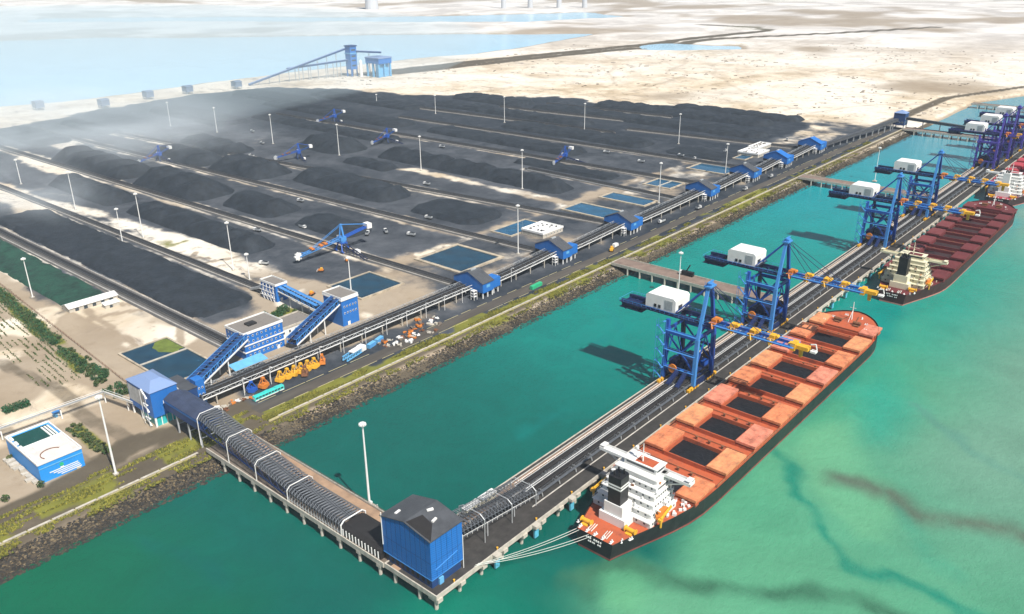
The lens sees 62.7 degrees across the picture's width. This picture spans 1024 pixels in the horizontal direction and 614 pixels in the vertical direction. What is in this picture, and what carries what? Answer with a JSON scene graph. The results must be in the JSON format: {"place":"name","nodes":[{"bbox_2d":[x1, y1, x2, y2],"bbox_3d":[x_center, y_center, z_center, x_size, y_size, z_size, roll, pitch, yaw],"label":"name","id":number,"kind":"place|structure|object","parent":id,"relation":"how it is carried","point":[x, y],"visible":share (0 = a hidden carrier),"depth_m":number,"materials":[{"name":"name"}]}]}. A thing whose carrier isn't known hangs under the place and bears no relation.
{"place":"outdoors","nodes":[
{"label":"outdoors","id":0,"kind":"place"},
{"bbox_2d":[117,336,207,378],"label":"settling pond","id":1,"kind":"structure","parent":0,"point":[167,357],"depth_m":512.46,"materials":[{"name":"liquid"}]},
{"bbox_2d":[326,271,404,299],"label":"settling pond","id":2,"kind":"structure","parent":0,"point":[366,285],"depth_m":623.40,"materials":[{"name":"liquid"}]},
{"bbox_2d":[379,494,463,588],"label":"transfer tower","id":3,"kind":"structure","parent":0,"point":[422,538],"depth_m":321.99,"materials":[{"name":"blue metal"}]},
{"bbox_2d":[414,243,503,272],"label":"settling pond","id":4,"kind":"structure","parent":0,"point":[456,258],"depth_m":674.84,"materials":[{"name":"liquid"}]},
{"bbox_2d":[0,12,1023,613],"bbox_3d":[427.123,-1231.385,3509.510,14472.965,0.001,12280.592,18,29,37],"label":"water","id":5,"kind":"structure","parent":0,"point":[886,476],"depth_m":413.94,"materials":[{"name":"teal liquid"}]},
{"bbox_2d":[206,430,387,574],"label":"approach pier","id":6,"kind":"structure","parent":5,"relation":"in","point":[219,453],"depth_m":381.11,"materials":[{"name":"concrete"}]},
{"bbox_2d":[197,406,386,559],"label":"pier gallery","id":7,"kind":"object","parent":6,"relation":"on","point":[363,530],"visible":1,"depth_m":374.37,"materials":[{"name":"metal"}]},
{"bbox_2d":[611,257,777,302],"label":"link pier","id":8,"kind":"structure","parent":5,"relation":"in","point":[652,270],"depth_m":624.16,"materials":[{"name":"concrete"}]},
{"bbox_2d":[384,148,1023,609],"bbox_3d":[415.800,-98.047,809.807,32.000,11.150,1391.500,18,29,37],"label":"jetty","id":9,"kind":"object","parent":5,"relation":"in","point":[502,534],"visible":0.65,"depth_m":417.58,"materials":[{"name":"concrete"}]},
{"bbox_2d":[453,477,538,542],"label":"hooped gallery","id":10,"kind":"object","parent":9,"relation":"on","point":[495,500],"visible":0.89,"depth_m":354.20,"materials":[{"name":"metal"}]},
{"bbox_2d":[619,280,817,392],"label":"ship loader","id":11,"kind":"object","parent":9,"relation":"on","point":[668,301],"visible":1,"depth_m":463.14,"materials":[{"name":"blue paint"}]},
{"bbox_2d":[514,163,986,490],"bbox_3d":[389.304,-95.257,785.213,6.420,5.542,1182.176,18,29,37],"label":"jetty conveyor","id":12,"kind":"object","parent":9,"relation":"on","point":[602,428],"visible":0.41,"depth_m":445.11,"materials":[{"name":"metal"}]},
{"bbox_2d":[525,142,1023,496],"bbox_3d":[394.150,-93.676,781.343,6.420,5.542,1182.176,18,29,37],"label":"jetty conveyor","id":13,"kind":"object","parent":9,"relation":"on","point":[732,349],"visible":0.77,"depth_m":461.31,"materials":[{"name":"metal"}]},
{"bbox_2d":[703,236,884,334],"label":"ship loader","id":14,"kind":"object","parent":9,"relation":"on","point":[747,256],"visible":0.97,"depth_m":530.65,"materials":[{"name":"blue paint"}]},
{"bbox_2d":[827,172,980,248],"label":"ship loader","id":15,"kind":"object","parent":9,"relation":"on","point":[871,192],"visible":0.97,"depth_m":676.12,"materials":[{"name":"blue paint"}]},
{"bbox_2d":[874,149,1014,220],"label":"ship loader","id":16,"kind":"object","parent":9,"relation":"on","point":[911,167],"visible":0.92,"depth_m":750.37,"materials":[{"name":"blue paint"}]},
{"bbox_2d":[947,113,1023,170],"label":"ship loader","id":17,"kind":"object","parent":9,"relation":"on","point":[975,127],"visible":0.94,"depth_m":914.33,"materials":[{"name":"blue paint"}]},
{"bbox_2d":[963,105,1023,161],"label":"ship loader","id":18,"kind":"object","parent":9,"relation":"on","point":[990,119],"visible":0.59,"depth_m":957.58,"materials":[{"name":"blue paint"}]},
{"bbox_2d":[978,105,1023,151],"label":"ship loader","id":19,"kind":"object","parent":9,"relation":"on","point":[1003,110],"visible":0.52,"depth_m":1005.47,"materials":[{"name":"blue paint"}]},
{"bbox_2d":[577,302,881,560],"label":"bulk carrier","id":20,"kind":"object","parent":5,"relation":"on","point":[709,451],"visible":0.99,"depth_m":412.81,"materials":[{"name":"black paint"}]},
{"bbox_2d":[798,174,926,200],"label":"link pier","id":21,"kind":"structure","parent":5,"relation":"in","point":[831,181],"depth_m":877.61,"materials":[{"name":"concrete"}]},
{"bbox_2d":[877,192,1017,305],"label":"bulk carrier","id":22,"kind":"object","parent":5,"relation":"on","point":[947,252],"visible":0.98,"depth_m":660.74,"materials":[{"name":"red paint"}]},
{"bbox_2d":[903,127,1001,143],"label":"link pier","id":23,"kind":"structure","parent":5,"relation":"in","point":[942,133],"depth_m":1109.33,"materials":[{"name":"concrete"}]},
{"bbox_2d":[985,155,1023,205],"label":"bulk carrier","id":24,"kind":"object","parent":5,"relation":"on","point":[1014,173],"visible":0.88,"depth_m":818.70,"materials":[{"name":"red paint"}]},
{"bbox_2d":[0,0,1023,568],"bbox_3d":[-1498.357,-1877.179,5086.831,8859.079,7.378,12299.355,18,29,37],"label":"ground","id":25,"kind":"structure","parent":0,"point":[972,40],"depth_m":1189.75,"materials":[{"name":"beige sand"}]},
{"bbox_2d":[0,126,71,145],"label":"coal heap","id":26,"kind":"object","parent":25,"relation":"on","point":[30,135],"visible":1,"depth_m":1136.59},
{"bbox_2d":[0,301,83,385],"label":"ground cover","id":27,"kind":"object","parent":25,"relation":"on","point":[44,348],"visible":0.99,"depth_m":523.72,"materials":[{"name":"green plant"}]},
{"bbox_2d":[2,420,84,484],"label":"water tank building","id":28,"kind":"structure","parent":25,"relation":"on","point":[45,451],"depth_m":401.79,"materials":[{"name":"white paint"}]},
{"bbox_2d":[0,287,89,373],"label":"undergrowth","id":29,"kind":"object","parent":25,"relation":"on","point":[13,304],"visible":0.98,"depth_m":557.38,"materials":[{"name":"green plant"}]},
{"bbox_2d":[0,239,101,306],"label":"pond","id":30,"kind":"structure","parent":25,"relation":"on","point":[54,284],"depth_m":638.10,"materials":[{"name":"green liquid"}]},
{"bbox_2d":[0,390,132,439],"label":"pipe bridge","id":31,"kind":"structure","parent":25,"relation":"on","point":[103,392],"depth_m":446.06,"materials":[{"name":"metal"}]},
{"bbox_2d":[61,290,117,312],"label":"white shed","id":32,"kind":"structure","parent":25,"relation":"on","point":[85,303],"depth_m":589.21,"materials":[{"name":"metal"}]},
{"bbox_2d":[59,119,122,134],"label":"coal heap","id":33,"kind":"object","parent":25,"relation":"on","point":[90,127],"visible":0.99,"depth_m":1194.17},
{"bbox_2d":[48,173,138,205],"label":"coal heap","id":34,"kind":"object","parent":25,"relation":"on","point":[94,191],"visible":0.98,"depth_m":857.97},
{"bbox_2d":[0,452,197,545],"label":"sea wall","id":35,"kind":"structure","parent":25,"relation":"on","point":[105,495],"depth_m":380.67,"materials":[{"name":"concrete"}]},
{"bbox_2d":[51,145,150,179],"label":"coal heap","id":36,"kind":"object","parent":25,"relation":"on","point":[88,158],"visible":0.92,"depth_m":969.34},
{"bbox_2d":[0,227,226,347],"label":"yard conveyor","id":37,"kind":"object","parent":25,"relation":"on","point":[191,326],"visible":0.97,"depth_m":611.28,"materials":[{"name":"metal"}]},
{"bbox_2d":[0,209,251,317],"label":"coal heap","id":38,"kind":"object","parent":25,"relation":"on","point":[172,285],"visible":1,"depth_m":661.28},
{"bbox_2d":[0,184,261,293],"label":"yard conveyor","id":39,"kind":"object","parent":25,"relation":"on","point":[231,277],"visible":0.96,"depth_m":716.16,"materials":[{"name":"metal"}]},
{"bbox_2d":[125,369,176,427],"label":"transfer house","id":40,"kind":"structure","parent":25,"relation":"on","point":[150,390],"depth_m":437.71,"materials":[{"name":"blue metal"}]},
{"bbox_2d":[132,165,234,201],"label":"coal heap","id":41,"kind":"object","parent":25,"relation":"on","point":[178,183],"visible":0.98,"depth_m":869.33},
{"bbox_2d":[150,143,222,166],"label":"coal heap","id":42,"kind":"object","parent":25,"relation":"on","point":[185,154],"visible":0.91,"depth_m":998.40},
{"bbox_2d":[169,375,207,402],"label":"junction house","id":43,"kind":"structure","parent":25,"relation":"on","point":[195,385],"depth_m":453.96,"materials":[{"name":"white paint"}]},
{"bbox_2d":[163,389,222,447],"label":"blue gallery","id":44,"kind":"object","parent":25,"relation":"on","point":[187,407],"visible":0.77,"depth_m":423.68,"materials":[{"name":"metal"}]},
{"bbox_2d":[149,105,248,125],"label":"coal heap","id":45,"kind":"object","parent":25,"relation":"on","point":[197,115],"visible":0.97,"depth_m":1269.08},
{"bbox_2d":[126,201,274,253],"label":"coal heap","id":46,"kind":"object","parent":25,"relation":"on","point":[198,226],"visible":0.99,"depth_m":739.31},
{"bbox_2d":[186,333,247,384],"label":"inclined gallery","id":47,"kind":"object","parent":25,"relation":"on","point":[209,367],"visible":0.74,"depth_m":484.00,"materials":[{"name":"metal"}]},
{"bbox_2d":[179,133,254,155],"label":"coal heap","id":48,"kind":"object","parent":25,"relation":"on","point":[221,146],"visible":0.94,"depth_m":1062.59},
{"bbox_2d":[0,145,453,286],"bbox_3d":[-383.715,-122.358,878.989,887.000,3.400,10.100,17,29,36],"label":"yard conveyor","id":49,"kind":"object","parent":25,"relation":"on","point":[371,258],"visible":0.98,"depth_m":771.79,"materials":[{"name":"metal"}]},
{"bbox_2d":[294,221,371,260],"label":"stacker reclaimer","id":50,"kind":"object","parent":49,"relation":"on","point":[341,239],"visible":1,"depth_m":686.02,"materials":[{"name":"blue paint"}]},
{"bbox_2d":[229,352,267,374],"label":"canopy shed","id":51,"kind":"structure","parent":25,"relation":"on","point":[247,362],"depth_m":494.28,"materials":[{"name":"metal"}]},
{"bbox_2d":[208,153,291,179],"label":"coal heap","id":52,"kind":"object","parent":25,"relation":"on","point":[250,167],"visible":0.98,"depth_m":940.61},
{"bbox_2d":[224,311,284,358],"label":"control building","id":53,"kind":"structure","parent":25,"relation":"on","point":[263,331],"depth_m":515.53,"materials":[{"name":"white paint"}]},
{"bbox_2d":[223,190,300,217],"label":"coal heap","id":54,"kind":"object","parent":25,"relation":"on","point":[256,203],"visible":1,"depth_m":804.48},
{"bbox_2d":[250,275,287,302],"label":"transfer tower","id":55,"kind":"structure","parent":25,"relation":"on","point":[269,285],"depth_m":596.66,"materials":[{"name":"white paint"}]},
{"bbox_2d":[232,89,318,102],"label":"coal heap","id":56,"kind":"object","parent":25,"relation":"on","point":[264,95],"visible":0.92,"depth_m":1443.56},
{"bbox_2d":[38,128,538,253],"bbox_3d":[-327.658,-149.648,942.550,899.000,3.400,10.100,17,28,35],"label":"yard conveyor","id":57,"kind":"object","parent":25,"relation":"on","point":[486,238],"visible":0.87,"depth_m":829.25,"materials":[{"name":"metal"}]},
{"bbox_2d":[278,310,312,337],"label":"annexe building","id":58,"kind":"structure","parent":25,"relation":"on","point":[292,321],"depth_m":547.88,"materials":[{"name":"white paint"}]},
{"bbox_2d":[248,48,344,85],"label":"inclined conveyor","id":59,"kind":"object","parent":25,"relation":"on","point":[295,67],"visible":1,"depth_m":1635.73,"materials":[{"name":"metal"}]},
{"bbox_2d":[278,284,321,311],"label":"inclined gallery","id":60,"kind":"object","parent":25,"relation":"on","point":[312,304],"visible":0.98,"depth_m":575.52,"materials":[{"name":"metal"}]},
{"bbox_2d":[286,296,339,345],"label":"inclined gallery","id":61,"kind":"object","parent":25,"relation":"on","point":[309,324],"visible":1,"depth_m":533.48,"materials":[{"name":"metal"}]},
{"bbox_2d":[250,112,402,143],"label":"coal heap","id":62,"kind":"object","parent":25,"relation":"on","point":[367,135],"visible":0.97,"depth_m":1176.22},
{"bbox_2d":[295,213,371,237],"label":"coal heap","id":63,"kind":"object","parent":25,"relation":"on","point":[325,223],"visible":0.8,"depth_m":753.17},
{"bbox_2d":[299,132,367,153],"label":"coal heap","id":64,"kind":"object","parent":25,"relation":"on","point":[325,142],"visible":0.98,"depth_m":1052.39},
{"bbox_2d":[199,281,471,403],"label":"shore gallery","id":65,"kind":"object","parent":25,"relation":"on","point":[233,381],"visible":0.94,"depth_m":515.79,"materials":[{"name":"metal"}]},
{"bbox_2d":[261,99,416,127],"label":"coal heap","id":66,"kind":"object","parent":25,"relation":"on","point":[361,117],"visible":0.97,"depth_m":1277.24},
{"bbox_2d":[322,285,358,326],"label":"square tower","id":67,"kind":"structure","parent":25,"relation":"on","point":[345,313],"depth_m":555.73,"materials":[{"name":"blue metal"}]},
{"bbox_2d":[343,45,357,75],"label":"hopper tower","id":68,"kind":"structure","parent":25,"relation":"on","point":[350,53],"depth_m":1681.61,"materials":[{"name":"blue metal"}]},
{"bbox_2d":[292,167,410,202],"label":"coal heap","id":69,"kind":"object","parent":25,"relation":"on","point":[352,185],"visible":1,"depth_m":868.88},
{"bbox_2d":[112,131,606,225],"bbox_3d":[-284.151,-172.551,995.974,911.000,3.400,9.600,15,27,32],"label":"yard conveyor","id":70,"kind":"object","parent":25,"relation":"on","point":[508,205],"visible":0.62,"depth_m":845.65,"materials":[{"name":"metal"}]},
{"bbox_2d":[310,90,426,109],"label":"coal heap","id":71,"kind":"object","parent":25,"relation":"on","point":[371,101],"visible":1,"depth_m":1393.93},
{"bbox_2d":[342,156,398,171],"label":"coal heap","id":72,"kind":"object","parent":25,"relation":"on","point":[371,163],"visible":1,"depth_m":969.50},
{"bbox_2d":[364,55,391,77],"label":"loading house","id":73,"kind":"structure","parent":25,"relation":"on","point":[382,65],"depth_m":1679.56,"materials":[{"name":"blue metal"}]},
{"bbox_2d":[0,141,871,558],"bbox_3d":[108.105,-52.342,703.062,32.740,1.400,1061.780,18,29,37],"label":"grass","id":74,"kind":"structure","parent":25,"relation":"on","point":[90,491],"depth_m":446.74,"materials":[{"name":"green plant"}]},
{"bbox_2d":[411,199,501,224],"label":"coal heap","id":75,"kind":"object","parent":25,"relation":"on","point":[457,212],"visible":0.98,"depth_m":787.80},
{"bbox_2d":[0,127,918,584],"bbox_3d":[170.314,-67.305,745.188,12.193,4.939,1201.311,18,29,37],"label":"bank rocks","id":76,"kind":"object","parent":25,"relation":"on","point":[138,499],"visible":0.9,"depth_m":450.71,"materials":[{"name":"grey stone"}]},
{"bbox_2d":[377,146,573,193],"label":"coal heap","id":77,"kind":"object","parent":25,"relation":"on","point":[539,182],"visible":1,"depth_m":924.78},
{"bbox_2d":[454,267,499,298],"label":"conveyor shed","id":78,"kind":"structure","parent":25,"relation":"on","point":[479,279],"depth_m":599.64,"materials":[{"name":"metal"}]},
{"bbox_2d":[276,112,694,183],"bbox_3d":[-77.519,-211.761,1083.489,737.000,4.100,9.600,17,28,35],"label":"yard conveyor","id":79,"kind":"object","parent":25,"relation":"on","point":[571,162],"visible":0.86,"depth_m":1026.95,"materials":[{"name":"rubber"}]},
{"bbox_2d":[452,92,534,106],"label":"coal heap","id":80,"kind":"object","parent":25,"relation":"on","point":[497,99],"visible":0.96,"depth_m":1386.25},
{"bbox_2d":[427,125,586,155],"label":"coal heap","id":81,"kind":"object","parent":25,"relation":"on","point":[510,141],"visible":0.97,"depth_m":1083.73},
{"bbox_2d":[433,100,595,126],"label":"coal heap","id":82,"kind":"object","parent":25,"relation":"on","point":[528,115],"visible":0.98,"depth_m":1264.12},
{"bbox_2d":[419,106,614,132],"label":"yard conveyor","id":83,"kind":"object","parent":25,"relation":"on","point":[486,116],"visible":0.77,"depth_m":1243.34,"materials":[{"name":"rubber"}]},
{"bbox_2d":[488,248,556,285],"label":"shore gallery","id":84,"kind":"object","parent":25,"relation":"on","point":[520,266],"visible":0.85,"depth_m":642.47,"materials":[{"name":"metal"}]},
{"bbox_2d":[521,221,563,238],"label":"flat building","id":85,"kind":"structure","parent":25,"relation":"on","point":[542,229],"depth_m":732.78,"materials":[{"name":"concrete"}]},
{"bbox_2d":[534,236,577,265],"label":"conveyor shed","id":86,"kind":"structure","parent":25,"relation":"on","point":[562,248],"depth_m":664.15,"materials":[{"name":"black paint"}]},
{"bbox_2d":[398,115,734,167],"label":"yard conveyor","id":87,"kind":"object","parent":25,"relation":"on","point":[644,153],"visible":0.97,"depth_m":1069.29,"materials":[{"name":"rubber"}]},
{"bbox_2d":[513,157,619,179],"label":"coal heap","id":88,"kind":"object","parent":25,"relation":"on","point":[576,170],"visible":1,"depth_m":944.06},
{"bbox_2d":[499,105,647,121],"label":"yard conveyor","id":89,"kind":"object","parent":25,"relation":"on","point":[570,114],"visible":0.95,"depth_m":1268.01,"materials":[{"name":"rubber"}]},
{"bbox_2d":[501,121,654,147],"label":"coal heap","id":90,"kind":"object","parent":25,"relation":"on","point":[608,138],"visible":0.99,"depth_m":1115.91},
{"bbox_2d":[268,129,901,421],"bbox_3d":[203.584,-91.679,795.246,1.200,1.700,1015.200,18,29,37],"label":"sea wall","id":91,"kind":"structure","parent":25,"relation":"on","point":[393,363],"depth_m":578.53,"materials":[{"name":"concrete"}]},
{"bbox_2d":[567,221,624,253],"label":"shore gallery","id":92,"kind":"object","parent":25,"relation":"on","point":[603,231],"visible":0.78,"depth_m":708.53,"materials":[{"name":"metal"}]},
{"bbox_2d":[525,167,676,199],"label":"yard conveyor","id":93,"kind":"object","parent":25,"relation":"on","point":[607,184],"visible":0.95,"depth_m":884.93,"materials":[{"name":"metal"}]},
{"bbox_2d":[604,210,642,234],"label":"conveyor shed","id":94,"kind":"structure","parent":25,"relation":"on","point":[630,220],"depth_m":731.12,"materials":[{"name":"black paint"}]},
{"bbox_2d":[532,104,770,138],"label":"coal heap","id":95,"kind":"object","parent":25,"relation":"on","point":[721,129],"visible":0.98,"depth_m":1183.58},
{"bbox_2d":[636,188,704,225],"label":"shore gallery","id":96,"kind":"object","parent":25,"relation":"on","point":[668,206],"visible":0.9,"depth_m":790.96,"materials":[{"name":"metal"}]},
{"bbox_2d":[333,43,1021,117],"bbox_3d":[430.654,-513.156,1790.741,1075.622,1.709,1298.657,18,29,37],"label":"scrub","id":97,"kind":"object","parent":25,"relation":"on","point":[748,77],"visible":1,"depth_m":1653.04,"materials":[{"name":"plant"}]},
{"bbox_2d":[593,100,775,126],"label":"coal heap","id":98,"kind":"object","parent":25,"relation":"on","point":[727,118],"visible":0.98,"depth_m":1244.60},
{"bbox_2d":[666,146,737,160],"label":"coal heap","id":99,"kind":"object","parent":25,"relation":"on","point":[706,154],"visible":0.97,"depth_m":1013.36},
{"bbox_2d":[685,179,719,201],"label":"conveyor shed","id":100,"kind":"structure","parent":25,"relation":"on","point":[710,189],"depth_m":829.02,"materials":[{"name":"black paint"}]},
{"bbox_2d":[625,127,800,149],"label":"yard conveyor","id":101,"kind":"object","parent":25,"relation":"on","point":[783,146],"visible":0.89,"depth_m":1096.67,"materials":[{"name":"rubber"}]},
{"bbox_2d":[672,103,804,122],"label":"coal heap","id":102,"kind":"object","parent":25,"relation":"on","point":[781,117],"visible":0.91,"depth_m":1249.81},
{"bbox_2d":[729,162,761,182],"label":"conveyor shed","id":103,"kind":"structure","parent":25,"relation":"on","point":[751,169],"depth_m":894.05,"materials":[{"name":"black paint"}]},
{"bbox_2d":[763,149,793,168],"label":"conveyor shed","id":104,"kind":"structure","parent":25,"relation":"on","point":[783,156],"depth_m":951.07,"materials":[{"name":"metal"}]},
{"bbox_2d":[826,118,898,148],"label":"inclined conveyor","id":105,"kind":"object","parent":25,"relation":"on","point":[856,133],"visible":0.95,"depth_m":1086.75,"materials":[{"name":"metal"}]},
{"bbox_2d":[490,219,536,236],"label":"settling pond","id":106,"kind":"structure","parent":0,"point":[511,229],"depth_m":746.94,"materials":[{"name":"blue liquid"}]},
{"bbox_2d":[251,129,891,412],"bbox_3d":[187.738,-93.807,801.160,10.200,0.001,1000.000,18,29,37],"label":"road","id":107,"kind":"structure","parent":0,"point":[313,384],"depth_m":597.07,"materials":[{"name":"grey asphalt"}]},
{"bbox_2d":[258,136,876,408],"bbox_3d":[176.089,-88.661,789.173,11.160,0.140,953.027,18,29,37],"label":"kerb","id":108,"kind":"structure","parent":107,"relation":"on","point":[500,305],"depth_m":577.33,"materials":[{"name":"grey concrete"}]},
{"bbox_2d":[560,202,620,219],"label":"settling pond","id":109,"kind":"structure","parent":0,"point":[591,210],"depth_m":798.10,"materials":[{"name":"blue liquid"}]},
{"bbox_2d":[598,191,657,206],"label":"settling pond","id":110,"kind":"structure","parent":0,"point":[628,199],"depth_m":831.37,"materials":[{"name":"blue liquid"}]},
{"bbox_2d":[642,178,684,189],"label":"settling pond","id":111,"kind":"structure","parent":0,"point":[665,184],"depth_m":886.26,"materials":[{"name":"blue liquid"}]},
{"bbox_2d":[686,163,729,175],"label":"settling pond","id":112,"kind":"structure","parent":0,"point":[720,170],"depth_m":946.24,"materials":[{"name":"blue liquid"}]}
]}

